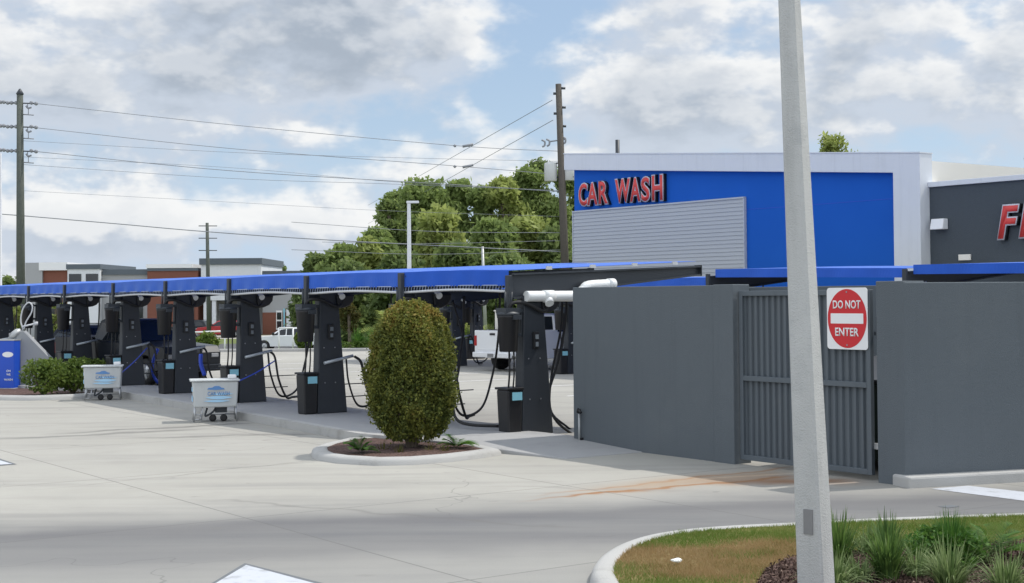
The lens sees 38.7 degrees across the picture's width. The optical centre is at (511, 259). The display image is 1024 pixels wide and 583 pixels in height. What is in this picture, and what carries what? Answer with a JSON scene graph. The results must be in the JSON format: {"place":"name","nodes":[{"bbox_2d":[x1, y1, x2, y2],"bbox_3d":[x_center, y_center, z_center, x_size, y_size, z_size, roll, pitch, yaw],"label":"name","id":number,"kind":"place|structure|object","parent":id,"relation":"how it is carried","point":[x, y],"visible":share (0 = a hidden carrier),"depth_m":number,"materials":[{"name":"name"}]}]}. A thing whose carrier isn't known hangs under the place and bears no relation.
{"place":"outdoors","nodes":[
{"label":"outdoors","id":0,"kind":"place"},
{"bbox_2d":[25,262,82,336],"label":"shop building","id":1,"kind":"structure","parent":0,"point":[47,272],"depth_m":150.02,"materials":[{"name":"white paint"}]},
{"bbox_2d":[66,264,146,324],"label":"shop building","id":2,"kind":"structure","parent":0,"point":[88,272],"depth_m":150.60,"materials":[{"name":"white paint"}]},
{"bbox_2d":[146,264,203,326],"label":"shop building","id":3,"kind":"structure","parent":0,"point":[159,271],"depth_m":149.94,"materials":[{"name":"brown brick"}]},
{"bbox_2d":[217,334,262,343],"bbox_3d":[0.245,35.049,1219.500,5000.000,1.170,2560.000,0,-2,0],"label":"ground","id":4,"kind":"structure","parent":0,"point":[222,341],"depth_m":127.74,"materials":[{"name":"green plant"}]},
{"bbox_2d":[0,89,37,330],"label":"utility pole","id":5,"kind":"object","parent":4,"relation":"on","point":[20,233],"visible":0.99,"depth_m":75.01,"materials":[{"name":"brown wood"}]},
{"bbox_2d":[24,215,560,251],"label":"power line","id":6,"kind":"object","parent":5,"relation":"attached to","point":[291,237],"visible":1,"depth_m":75.04,"materials":[{"name":"black metal"}]},
{"bbox_2d":[42,104,548,150],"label":"power line","id":7,"kind":"object","parent":5,"relation":"attached to","point":[291,130],"visible":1,"depth_m":75.19,"materials":[{"name":"black metal"}]},
{"bbox_2d":[38,151,558,191],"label":"power line","id":8,"kind":"object","parent":5,"relation":"attached to","point":[297,175],"visible":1,"depth_m":75.13,"materials":[{"name":"black metal"}]},
{"bbox_2d":[41,128,557,174],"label":"power line","id":9,"kind":"object","parent":5,"relation":"attached to","point":[291,153],"visible":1,"depth_m":75.16,"materials":[{"name":"black metal"}]},
{"bbox_2d":[199,223,216,330],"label":"utility pole","id":10,"kind":"object","parent":4,"relation":"on","point":[208,301],"visible":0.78,"depth_m":127.89,"materials":[{"name":"brown wood"}]},
{"bbox_2d":[283,294,314,326],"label":"broadleaf tree","id":11,"kind":"object","parent":4,"relation":"on","point":[296,299],"visible":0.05,"depth_m":116.79,"materials":[{"name":"green plant"}]},
{"bbox_2d":[300,251,325,272],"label":"broadleaf tree","id":12,"kind":"object","parent":4,"relation":"on","point":[310,261],"visible":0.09,"depth_m":124.04,"materials":[{"name":"green plant"}]},
{"bbox_2d":[313,241,358,271],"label":"broadleaf tree","id":13,"kind":"object","parent":4,"relation":"on","point":[347,249],"visible":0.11,"depth_m":120.64,"materials":[{"name":"green plant"}]},
{"bbox_2d":[313,256,380,344],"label":"broadleaf tree","id":14,"kind":"object","parent":4,"relation":"on","point":[360,302],"visible":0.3,"depth_m":108.84,"materials":[{"name":"green plant"}]},
{"bbox_2d":[339,303,362,346],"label":"crepe myrtle","id":15,"kind":"object","parent":4,"relation":"on","point":[348,317],"visible":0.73,"depth_m":72.91,"materials":[{"name":"green plant"}]},
{"bbox_2d":[352,234,384,293],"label":"broadleaf tree","id":16,"kind":"object","parent":4,"relation":"on","point":[371,257],"visible":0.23,"depth_m":119.15,"materials":[{"name":"green plant"}]},
{"bbox_2d":[359,225,397,269],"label":"broadleaf tree","id":17,"kind":"object","parent":4,"relation":"on","point":[384,235],"visible":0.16,"depth_m":125.56,"materials":[{"name":"green plant"}]},
{"bbox_2d":[372,189,405,225],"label":"broadleaf tree","id":18,"kind":"object","parent":4,"relation":"on","point":[380,217],"visible":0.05,"depth_m":137.43,"materials":[{"name":"green plant"}]},
{"bbox_2d":[375,197,411,249],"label":"tree","id":19,"kind":"object","parent":4,"relation":"on","point":[390,207],"visible":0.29,"depth_m":131.50,"materials":[{"name":"green plant"}]},
{"bbox_2d":[362,246,425,341],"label":"broadleaf tree","id":20,"kind":"object","parent":4,"relation":"on","point":[397,259],"visible":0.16,"depth_m":103.46,"materials":[{"name":"green plant"}]},
{"bbox_2d":[406,201,418,300],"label":"street light","id":21,"kind":"object","parent":4,"relation":"on","point":[408,234],"visible":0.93,"depth_m":69.97,"materials":[{"name":"white paint"}]},
{"bbox_2d":[394,174,457,261],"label":"broadleaf tree","id":22,"kind":"object","parent":4,"relation":"on","point":[413,191],"visible":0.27,"depth_m":133.66,"materials":[{"name":"green plant"}]},
{"bbox_2d":[411,201,467,267],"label":"broadleaf tree","id":23,"kind":"object","parent":4,"relation":"on","point":[445,219],"visible":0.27,"depth_m":110.91,"materials":[{"name":"green plant"}]},
{"bbox_2d":[442,177,475,242],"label":"broadleaf tree","id":24,"kind":"object","parent":4,"relation":"on","point":[461,204],"visible":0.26,"depth_m":135.77,"materials":[{"name":"green plant"}]},
{"bbox_2d":[431,237,488,326],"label":"broadleaf tree","id":25,"kind":"object","parent":4,"relation":"on","point":[443,256],"visible":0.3,"depth_m":101.08,"materials":[{"name":"green plant"}]},
{"bbox_2d":[465,183,497,225],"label":"broadleaf tree","id":26,"kind":"object","parent":4,"relation":"on","point":[476,199],"visible":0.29,"depth_m":135.20,"materials":[{"name":"green plant"}]},
{"bbox_2d":[467,216,527,262],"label":"broadleaf tree","id":27,"kind":"object","parent":4,"relation":"on","point":[502,240],"visible":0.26,"depth_m":107.03,"materials":[{"name":"green plant"}]},
{"bbox_2d":[480,250,534,329],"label":"broadleaf tree","id":28,"kind":"object","parent":4,"relation":"on","point":[507,258],"visible":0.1,"depth_m":98.74,"materials":[{"name":"green plant"}]},
{"bbox_2d":[481,174,536,222],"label":"broadleaf tree","id":29,"kind":"object","parent":4,"relation":"on","point":[507,202],"visible":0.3,"depth_m":133.69,"materials":[{"name":"green plant"}]},
{"bbox_2d":[510,212,550,270],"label":"broadleaf tree","id":30,"kind":"object","parent":4,"relation":"on","point":[534,223],"visible":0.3,"depth_m":110.82,"materials":[{"name":"green plant"}]},
{"bbox_2d":[511,164,554,219],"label":"tree","id":31,"kind":"object","parent":4,"relation":"on","point":[536,200],"visible":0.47,"depth_m":137.41,"materials":[{"name":"green plant"}]},
{"bbox_2d":[535,222,571,269],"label":"broadleaf tree","id":32,"kind":"object","parent":4,"relation":"on","point":[546,241],"visible":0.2,"depth_m":109.13,"materials":[{"name":"green plant"}]},
{"bbox_2d":[541,84,573,306],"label":"utility pole","id":33,"kind":"object","parent":4,"relation":"on","point":[550,172],"visible":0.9,"depth_m":75.01,"materials":[{"name":"brown wood"}]},
{"bbox_2d":[544,167,573,250],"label":"tree","id":34,"kind":"object","parent":4,"relation":"on","point":[552,209],"visible":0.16,"depth_m":135.52,"materials":[{"name":"green plant"}]},
{"bbox_2d":[817,130,857,151],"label":"broadleaf tree","id":35,"kind":"object","parent":4,"relation":"on","point":[831,143],"visible":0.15,"depth_m":94.70,"materials":[{"name":"green plant"}]},
{"bbox_2d":[199,258,283,334],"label":"shop building","id":36,"kind":"structure","parent":0,"point":[235,266],"depth_m":150.03,"materials":[{"name":"white paint"}]},
{"bbox_2d":[219,344,313,348],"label":"road","id":37,"kind":"structure","parent":0,"point":[221,346],"depth_m":111.43,"materials":[{"name":"grey asphalt"}]},
{"bbox_2d":[261,327,313,348],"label":"suv","id":38,"kind":"object","parent":37,"relation":"on","point":[270,342],"visible":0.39,"depth_m":103.05,"materials":[{"name":"white paint"}]},
{"bbox_2d":[262,271,300,334],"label":"shop building","id":39,"kind":"structure","parent":0,"point":[275,312],"depth_m":150.87,"materials":[{"name":"white paint"}]},
{"bbox_2d":[0,351,1023,582],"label":"parking lot","id":40,"kind":"structure","parent":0,"point":[106,490],"depth_m":17.95,"materials":[{"name":"concrete"}]},
{"bbox_2d":[0,339,20,388],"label":"blue kiosk","id":41,"kind":"object","parent":40,"relation":"on","point":[9,363],"visible":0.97,"depth_m":40.11,"materials":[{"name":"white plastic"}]},
{"bbox_2d":[0,294,26,338],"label":"vacuum station","id":42,"kind":"object","parent":40,"relation":"on","point":[7,304],"visible":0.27,"depth_m":49.92,"materials":[{"name":"metal"}]},
{"bbox_2d":[8,322,52,384],"bbox_3d":[-13.471,2.707,40.758,1.138,1.910,0.600,0,-2,-10],"label":"grey cabinet","id":43,"kind":"object","parent":40,"relation":"on","point":[31,347],"visible":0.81,"depth_m":40.52,"materials":[{"name":"metal"}]},
{"bbox_2d":[0,392,106,400],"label":"hedge island kerb","id":44,"kind":"structure","parent":40,"relation":"on","point":[40,397],"depth_m":36.61,"materials":[{"name":"concrete"}]},
{"bbox_2d":[0,388,90,394],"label":"hedge bed","id":45,"kind":"object","parent":44,"relation":"on","point":[20,391],"visible":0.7,"depth_m":38.24,"materials":[{"name":"brown soil"}]},
{"bbox_2d":[18,357,69,394],"bbox_3d":[-11.936,3.010,37.226,1.367,1.064,1.075,0,-2,0],"label":"hedge shrub","id":46,"kind":"object","parent":45,"relation":"on","point":[48,377],"visible":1,"depth_m":37.03,"materials":[{"name":"green plant"}]},
{"bbox_2d":[55,356,93,393],"bbox_3d":[-11.350,3.032,37.760,1.206,1.039,1.019,0,-2,0],"label":"hedge shrub","id":47,"kind":"object","parent":45,"relation":"on","point":[75,374],"visible":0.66,"depth_m":37.59,"materials":[{"name":"green plant"}]},
{"bbox_2d":[21,286,99,358],"bbox_3d":[-13.703,2.225,47.700,4.783,2.939,0.572,1,-2,-38],"label":"vacuum station","id":48,"kind":"object","parent":40,"relation":"on","point":[44,338],"visible":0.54,"depth_m":46.55,"materials":[{"name":"metal"}]},
{"bbox_2d":[0,280,117,297],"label":"blue canopy","id":49,"kind":"object","parent":48,"relation":"attached to","point":[21,290],"visible":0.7,"depth_m":47.96,"materials":[{"name":"fabric"}]},
{"bbox_2d":[56,285,110,367],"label":"vacuum station","id":50,"kind":"object","parent":40,"relation":"on","point":[80,342],"visible":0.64,"depth_m":43.62,"materials":[{"name":"metal"}]},
{"bbox_2d":[29,278,167,297],"bbox_3d":[-12.550,0.906,46.282,4.505,0.630,3.489,1,-2,-35],"label":"blue canopy","id":51,"kind":"object","parent":50,"relation":"attached to","point":[48,289],"visible":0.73,"depth_m":45.11,"materials":[{"name":"fabric"}]},
{"bbox_2d":[65,276,217,297],"bbox_3d":[-10.324,0.806,43.069,4.557,0.630,4.230,1,-2,-35],"label":"blue canopy","id":52,"kind":"object","parent":50,"relation":"attached to","point":[97,287],"visible":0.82,"depth_m":41.84,"materials":[{"name":"fabric"}]},
{"bbox_2d":[81,362,123,399],"bbox_3d":[-10.275,3.056,36.587,1.000,0.950,0.660,0,-2,-12],"label":"wash cart","id":53,"kind":"object","parent":40,"relation":"on","point":[107,378],"visible":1,"depth_m":36.33,"materials":[{"name":"white paint"}]},
{"bbox_2d":[55,318,220,384],"bbox_3d":[-11.486,2.776,44.327,6.025,1.930,2.340,-2,-2,41],"label":"pickup truck","id":54,"kind":"object","parent":40,"relation":"on","point":[149,329],"visible":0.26,"depth_m":43.48,"materials":[{"name":"blue paint"}]},
{"bbox_2d":[189,374,239,421],"bbox_3d":[-6.113,2.853,29.942,1.000,0.950,0.660,0,-2,-14],"label":"wash cart","id":55,"kind":"object","parent":40,"relation":"on","point":[220,395],"visible":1,"depth_m":29.69,"materials":[{"name":"white plastic"}]},
{"bbox_2d":[18,385,436,441],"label":"platform kerb","id":56,"kind":"structure","parent":40,"relation":"on","point":[324,430],"depth_m":29.29,"materials":[{"name":"concrete"}]},
{"bbox_2d":[217,565,311,582],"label":"arrow marking","id":57,"kind":"object","parent":40,"relation":"on","point":[247,574],"visible":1,"depth_m":13.04,"materials":[{"name":"white paint"}]},
{"bbox_2d":[34,384,640,458],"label":"vacuum platform","id":58,"kind":"structure","parent":40,"relation":"on","point":[540,444],"depth_m":25.34,"materials":[{"name":"concrete"}]},
{"bbox_2d":[104,283,162,385],"bbox_3d":[-9.325,2.029,41.366,4.781,2.939,0.904,1,-2,-39],"label":"vacuum station","id":59,"kind":"object","parent":58,"relation":"on","point":[131,344],"visible":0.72,"depth_m":40.10,"materials":[{"name":"metal"}]},
{"bbox_2d":[156,281,226,393],"bbox_3d":[-6.989,1.919,37.804,4.783,2.939,0.575,1,-2,-38],"label":"vacuum station","id":60,"kind":"object","parent":58,"relation":"on","point":[178,371],"visible":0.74,"depth_m":36.59,"materials":[{"name":"metal"}]},
{"bbox_2d":[114,274,268,296],"bbox_3d":[-7.983,0.698,39.569,4.651,0.630,4.092,1,-2,-35],"label":"blue canopy","id":61,"kind":"object","parent":60,"relation":"attached to","point":[149,286],"visible":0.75,"depth_m":38.35,"materials":[{"name":"fabric"}]},
{"bbox_2d":[218,279,311,402],"bbox_3d":[-4.771,1.815,34.410,4.782,2.939,0.760,1,-2,-38],"label":"vacuum station","id":62,"kind":"object","parent":58,"relation":"on","point":[250,352],"visible":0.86,"depth_m":33.18,"materials":[{"name":"metal"}]},
{"bbox_2d":[167,271,342,295],"bbox_3d":[-5.720,0.592,36.107,4.637,0.630,4.077,1,-2,-35],"label":"blue canopy","id":63,"kind":"object","parent":62,"relation":"attached to","point":[218,284],"visible":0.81,"depth_m":34.85,"materials":[{"name":"fabric"}]},
{"bbox_2d":[294,276,397,414],"bbox_3d":[-2.568,1.714,31.132,4.779,2.939,0.924,1,-2,-40],"label":"vacuum station","id":64,"kind":"object","parent":58,"relation":"on","point":[321,388],"visible":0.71,"depth_m":29.86,"materials":[{"name":"metal"}]},
{"bbox_2d":[230,267,442,295],"bbox_3d":[-3.478,0.487,32.735,4.584,0.630,3.922,1,-2,-35],"label":"blue canopy","id":65,"kind":"object","parent":64,"relation":"attached to","point":[286,282],"visible":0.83,"depth_m":31.50,"materials":[{"name":"fabric"}]},
{"bbox_2d":[389,268,593,419],"bbox_3d":[-0.405,1.629,28.466,4.781,2.939,0.956,1,-2,-35],"label":"vacuum station","id":66,"kind":"object","parent":58,"relation":"on","point":[441,299],"visible":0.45,"depth_m":27.54,"materials":[{"name":"metal"}]},
{"bbox_2d":[308,263,577,294],"bbox_3d":[-1.306,0.395,29.770,4.685,0.630,3.341,1,-2,-35],"label":"blue canopy","id":67,"kind":"object","parent":66,"relation":"attached to","point":[379,279],"visible":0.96,"depth_m":28.63,"materials":[{"name":"fabric"}]},
{"bbox_2d":[452,262,701,432],"bbox_3d":[0.970,1.690,27.777,4.934,3.258,2.937,1,-2,-35],"label":"vacuum station","id":68,"kind":"object","parent":58,"relation":"on","point":[524,403],"visible":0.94,"depth_m":25.86,"materials":[{"name":"metal"}]},
{"bbox_2d":[404,261,695,293],"bbox_3d":[0.765,0.337,27.727,5.262,0.610,2.304,1,-2,-36],"label":"blue canopy","id":69,"kind":"object","parent":68,"relation":"attached to","point":[494,276],"visible":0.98,"depth_m":26.57,"materials":[{"name":"fabric"}]},
{"bbox_2d":[311,437,501,465],"bbox_3d":[-1.992,3.102,23.549,2.846,0.160,3.522,1,-2,-34],"label":"curb","id":70,"kind":"object","parent":40,"relation":"on","point":[321,453],"visible":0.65,"depth_m":22.15,"materials":[{"name":"concrete"}]},
{"bbox_2d":[327,438,481,456],"bbox_3d":[-1.990,3.031,23.549,2.322,0.001,2.996,1,-2,-34],"label":"mulch bed","id":71,"kind":"object","parent":70,"relation":"in","point":[342,448],"visible":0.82,"depth_m":23.12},
{"bbox_2d":[358,297,461,446],"bbox_3d":[-1.646,1.846,23.531,1.695,2.480,1.641,0,-2,0],"label":"clipped bush","id":72,"kind":"object","parent":71,"relation":"on","point":[409,376],"visible":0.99,"depth_m":23.08,"materials":[{"name":"green plant"}]},
{"bbox_2d":[439,291,503,365],"bbox_3d":[-0.770,2.507,54.487,4.781,2.852,0.956,1,-2,-35],"label":"vacuum station","id":73,"kind":"object","parent":40,"relation":"on","point":[449,313],"visible":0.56,"depth_m":53.40,"materials":[{"name":"metal"}]},
{"bbox_2d":[465,289,504,358],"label":"vacuum station","id":74,"kind":"object","parent":40,"relation":"on","point":[473,316],"visible":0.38,"depth_m":59.44,"materials":[{"name":"metal"}]},
{"bbox_2d":[473,313,563,368],"bbox_3d":[1.545,2.866,51.207,6.025,1.930,2.340,1,-2,-41],"label":"pickup truck","id":75,"kind":"object","parent":40,"relation":"on","point":[485,341],"visible":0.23,"depth_m":49.75,"materials":[{"name":"white paint"}]},
{"bbox_2d":[553,301,572,373],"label":"vacuum station","id":76,"kind":"object","parent":40,"relation":"on","point":[565,365],"visible":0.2,"depth_m":47.23,"materials":[{"name":"metal"}]},
{"bbox_2d":[706,274,787,286],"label":"vacuum station","id":77,"kind":"object","parent":40,"relation":"on","point":[750,281],"visible":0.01,"depth_m":42.24,"materials":[{"name":"metal"}]},
{"bbox_2d":[617,277,705,286],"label":"blue canopy","id":78,"kind":"object","parent":77,"relation":"attached to","point":[691,281],"visible":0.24,"depth_m":42.84,"materials":[{"name":"fabric"}]},
{"bbox_2d":[563,140,1023,286],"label":"car wash building","id":79,"kind":"structure","parent":40,"relation":"on","point":[712,213],"depth_m":49.35,"materials":[{"name":"blue paint"}]},
{"bbox_2d":[578,174,666,206],"bbox_3d":[4.293,-2.663,57.542,0.186,1.043,5.236,1,-2,-35],"label":"car wash sign","id":80,"kind":"object","parent":79,"relation":"attached to","point":[631,189],"visible":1,"depth_m":57.10,"materials":[{"name":"red plastic"}]},
{"bbox_2d":[997,203,1023,240],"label":"wing sign","id":81,"kind":"object","parent":79,"relation":"attached to","point":[1007,219],"visible":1,"depth_m":43.09,"materials":[{"name":"red plastic"}]},
{"bbox_2d":[573,281,1023,484],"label":"dumpster enclosure","id":82,"kind":"object","parent":40,"relation":"on","point":[701,372],"visible":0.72,"depth_m":20.99,"materials":[{"name":"grey paint"}]},
{"bbox_2d":[827,287,867,349],"bbox_3d":[4.588,0.814,19.963,0.016,0.845,0.726,1,-2,-35],"label":"no entry sign","id":83,"kind":"object","parent":82,"relation":"attached to","point":[847,318],"visible":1,"depth_m":19.95,"materials":[{"name":"red metal"}]},
{"bbox_2d":[590,513,1023,582],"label":"grass island kerb","id":84,"kind":"structure","parent":40,"relation":"on","point":[602,570],"depth_m":13.66,"materials":[{"name":"concrete"}]},
{"bbox_2d":[613,513,1023,582],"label":"lawn","id":85,"kind":"structure","parent":84,"relation":"on","point":[727,556],"depth_m":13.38,"materials":[{"name":"plant"}]},
{"bbox_2d":[613,533,796,582],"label":"dry grass","id":86,"kind":"structure","parent":85,"relation":"on","point":[705,551],"depth_m":13.18,"materials":[{"name":"brown plant"}]},
{"bbox_2d":[778,0,834,582],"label":"concrete light pole","id":87,"kind":"object","parent":85,"relation":"on","point":[814,552],"visible":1,"depth_m":11.22,"materials":[{"name":"concrete"}]},
{"bbox_2d":[762,540,1023,582],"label":"mulch patch","id":88,"kind":"object","parent":85,"relation":"on","point":[792,581],"visible":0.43,"depth_m":12.48,"materials":[{"name":"brown wood"}]},
{"bbox_2d":[792,544,883,582],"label":"strap leaf plant","id":89,"kind":"object","parent":88,"relation":"on","point":[841,575],"visible":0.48,"depth_m":11.52,"materials":[{"name":"green plant"}]},
{"bbox_2d":[831,506,866,567],"bbox_3d":[2.841,2.408,12.665,0.658,0.570,0.550,0,-2,-21],"label":"strap leaf plant","id":90,"kind":"object","parent":88,"relation":"on","point":[839,540],"visible":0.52,"depth_m":12.60,"materials":[{"name":"green plant"}]},
{"bbox_2d":[845,549,891,582],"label":"strap leaf plant","id":91,"kind":"object","parent":88,"relation":"on","point":[863,571],"visible":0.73,"depth_m":12.06,"materials":[{"name":"green plant"}]},
{"bbox_2d":[858,506,910,544],"bbox_3d":[3.461,2.490,13.408,0.498,0.435,0.502,-2,-2,37],"label":"strap leaf plant","id":92,"kind":"object","parent":88,"relation":"on","point":[884,524],"visible":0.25,"depth_m":13.45,"materials":[{"name":"green plant"}]},
{"bbox_2d":[848,515,929,581],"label":"strap leaf plant","id":93,"kind":"object","parent":88,"relation":"on","point":[888,559],"visible":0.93,"depth_m":12.10,"materials":[{"name":"green plant"}]},
{"bbox_2d":[756,538,1023,582],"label":"mulch chips","id":94,"kind":"object","parent":88,"relation":"on","point":[782,568],"visible":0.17,"depth_m":12.46,"materials":[{"name":"brown wood"}]},
{"bbox_2d":[893,537,941,581],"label":"strap leaf plant","id":95,"kind":"object","parent":88,"relation":"on","point":[910,560],"visible":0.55,"depth_m":12.25,"materials":[{"name":"green plant"}]},
{"bbox_2d":[903,507,993,569],"bbox_3d":[3.840,2.458,12.783,0.777,0.628,0.783,-1,-2,30],"label":"dense shrub","id":96,"kind":"object","parent":88,"relation":"on","point":[927,532],"visible":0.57,"depth_m":12.68,"materials":[{"name":"green plant"}]},
{"bbox_2d":[907,525,994,582],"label":"strap leaf plant","id":97,"kind":"object","parent":88,"relation":"on","point":[947,572],"visible":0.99,"depth_m":11.53,"materials":[{"name":"green plant"}]},
{"bbox_2d":[960,520,1023,552],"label":"cycad","id":98,"kind":"object","parent":88,"relation":"on","point":[1005,538],"visible":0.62,"depth_m":13.14,"materials":[{"name":"green plant"}]},
{"bbox_2d":[967,543,1023,582],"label":"strap leaf plant","id":99,"kind":"object","parent":88,"relation":"on","point":[1008,573],"visible":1,"depth_m":11.33,"materials":[{"name":"green plant"}]},
{"bbox_2d":[893,469,1023,487],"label":"pavement kerb","id":100,"kind":"structure","parent":40,"relation":"on","point":[959,478],"depth_m":19.06,"materials":[{"name":"concrete"}]},
{"bbox_2d":[902,269,1016,281],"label":"vacuum station","id":101,"kind":"object","parent":40,"relation":"on","point":[907,275],"depth_m":36.35,"materials":[{"name":"metal"}]},
{"bbox_2d":[715,266,912,277],"bbox_3d":[9.595,0.342,39.878,4.632,0.442,7.033,1,-2,-34],"label":"blue canopy","id":102,"kind":"object","parent":101,"relation":"attached to","point":[866,271],"visible":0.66,"depth_m":38.06,"materials":[{"name":"fabric"}]},
{"bbox_2d":[913,262,1023,273],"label":"blue canopy","id":103,"kind":"object","parent":101,"relation":"attached to","point":[990,268],"visible":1,"depth_m":34.15,"materials":[{"name":"metal"}]},
{"bbox_2d":[934,486,1023,500],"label":"stop line","id":104,"kind":"object","parent":40,"relation":"on","point":[1007,494],"visible":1,"depth_m":18.41,"materials":[{"name":"white paint"}]},
{"bbox_2d":[0,0,1023,279],"label":"sky","id":105,"kind":"structure","parent":0,"point":[944,79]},
{"bbox_2d":[874,356,877,460],"bbox_3d":[5.610,2.234,21.172,1.800,1.554,2.280,1,-2,-35],"label":"dumpster","id":106,"kind":"object","parent":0,"point":[875,406],"visible":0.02,"depth_m":20.42,"materials":[{"name":"grey metal"}]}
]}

